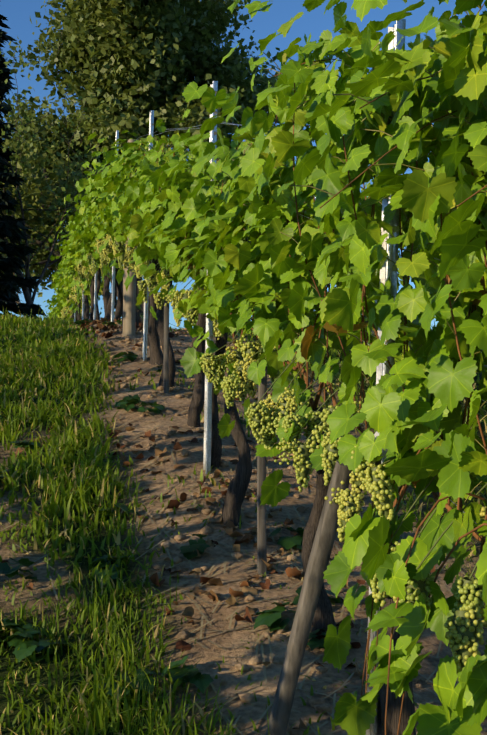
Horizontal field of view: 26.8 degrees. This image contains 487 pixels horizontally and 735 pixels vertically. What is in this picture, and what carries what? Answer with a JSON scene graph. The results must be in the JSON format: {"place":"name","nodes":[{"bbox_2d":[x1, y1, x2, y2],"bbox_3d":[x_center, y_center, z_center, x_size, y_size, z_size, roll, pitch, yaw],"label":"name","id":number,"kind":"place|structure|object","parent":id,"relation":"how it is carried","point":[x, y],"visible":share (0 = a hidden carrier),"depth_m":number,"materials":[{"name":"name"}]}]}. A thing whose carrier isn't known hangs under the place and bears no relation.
{"place":"outdoors","nodes":[
{"label":"outdoors","id":0,"kind":"place"},
{"bbox_2d":[0,324,486,734],"bbox_3d":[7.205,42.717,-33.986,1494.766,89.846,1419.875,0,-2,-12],"label":"terrain","id":1,"kind":"structure","parent":0,"point":[231,642],"depth_m":3.92,"materials":[{"name":"soil"}]},
{"bbox_2d":[0,0,45,319],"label":"conifer tree","id":2,"kind":"object","parent":1,"relation":"on","point":[13,232],"depth_m":34.19,"materials":[{"name":"green plant"}]},
{"bbox_2d":[0,51,181,327],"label":"birch tree","id":3,"kind":"object","parent":1,"relation":"on","point":[18,143],"depth_m":36.47,"materials":[{"name":"green plant"}]},
{"bbox_2d":[70,139,136,335],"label":"wooden posts","id":4,"kind":"object","parent":1,"relation":"on","point":[129,311],"visible":0.04,"depth_m":8.74,"materials":[{"name":"brown wood"}]},
{"bbox_2d":[0,0,339,322],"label":"tree","id":5,"kind":"object","parent":1,"relation":"on","point":[183,34],"depth_m":43.64,"materials":[{"name":"green plant"}]},
{"bbox_2d":[164,286,266,574],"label":"wooden stakes","id":6,"kind":"object","parent":1,"relation":"on","point":[261,520],"visible":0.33,"depth_m":3.93,"materials":[{"name":"grey wood"}]},
{"bbox_2d":[0,317,434,734],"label":"dry leaf litter","id":7,"kind":"object","parent":1,"relation":"on","point":[188,612],"visible":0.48,"depth_m":4.27,"materials":[{"name":"brown plant"}]},
{"bbox_2d":[74,19,405,734],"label":"metal trellis posts","id":8,"kind":"object","parent":1,"relation":"on","point":[389,269],"visible":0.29,"depth_m":2.67,"materials":[{"name":"silver metal"}]},
{"bbox_2d":[77,122,486,523],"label":"trellis wires","id":9,"kind":"object","parent":8,"relation":"attached to","point":[315,310],"visible":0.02,"depth_m":3.34,"materials":[{"name":"grey metal"}]},
{"bbox_2d":[1,325,480,734],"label":"dry straw","id":10,"kind":"object","parent":1,"relation":"on","point":[271,653],"visible":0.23,"depth_m":3.88,"materials":[{"name":"beige plant"}]},
{"bbox_2d":[0,319,486,717],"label":"broadleaf weeds","id":11,"kind":"object","parent":1,"relation":"on","point":[191,674],"visible":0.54,"depth_m":3.49,"materials":[{"name":"plant"}]},
{"bbox_2d":[42,0,486,734],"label":"vine","id":12,"kind":"object","parent":1,"relation":"on","point":[416,414],"depth_m":2.45,"materials":[{"name":"green plant"}]},
{"bbox_2d":[58,234,486,672],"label":"grape clusters","id":13,"kind":"object","parent":12,"relation":"hanging from","point":[272,421],"visible":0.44,"depth_m":3.01,"materials":[{"name":"green food"}]},
{"bbox_2d":[60,233,486,667],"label":"grape stems","id":14,"kind":"object","parent":12,"relation":"attached to","point":[306,453],"visible":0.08,"depth_m":2.99,"materials":[{"name":"green plant"}]},
{"bbox_2d":[115,5,486,539],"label":"vine petioles","id":15,"kind":"object","parent":12,"relation":"attached to","point":[452,116],"visible":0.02,"depth_m":2.62,"materials":[{"name":"green plant"}]},
{"bbox_2d":[74,323,480,734],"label":"stones","id":16,"kind":"object","parent":1,"relation":"on","point":[319,705],"visible":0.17,"depth_m":4.14,"materials":[{"name":"stone"}]},
{"bbox_2d":[184,180,420,325],"bbox_3d":[1.273,-0.304,12.968,1.154,4.157,23.017,0,-2,-12],"label":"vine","id":17,"kind":"object","parent":1,"relation":"on","point":[367,197],"depth_m":11.61,"materials":[{"name":"green plant"}]},
{"bbox_2d":[266,461,352,734],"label":"leaning wooden post","id":18,"kind":"object","parent":1,"relation":"on","point":[321,551],"visible":0.81,"depth_m":2.77,"materials":[{"name":"grey wood"}]},
{"bbox_2d":[0,303,486,734],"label":"grass","id":19,"kind":"structure","parent":0,"point":[64,349],"depth_m":4.37,"materials":[{"name":"green plant"}]},
{"bbox_2d":[0,0,486,328],"label":"sky","id":20,"kind":"structure","parent":0,"point":[18,13],"materials":[{"name":"blue"}]}
]}

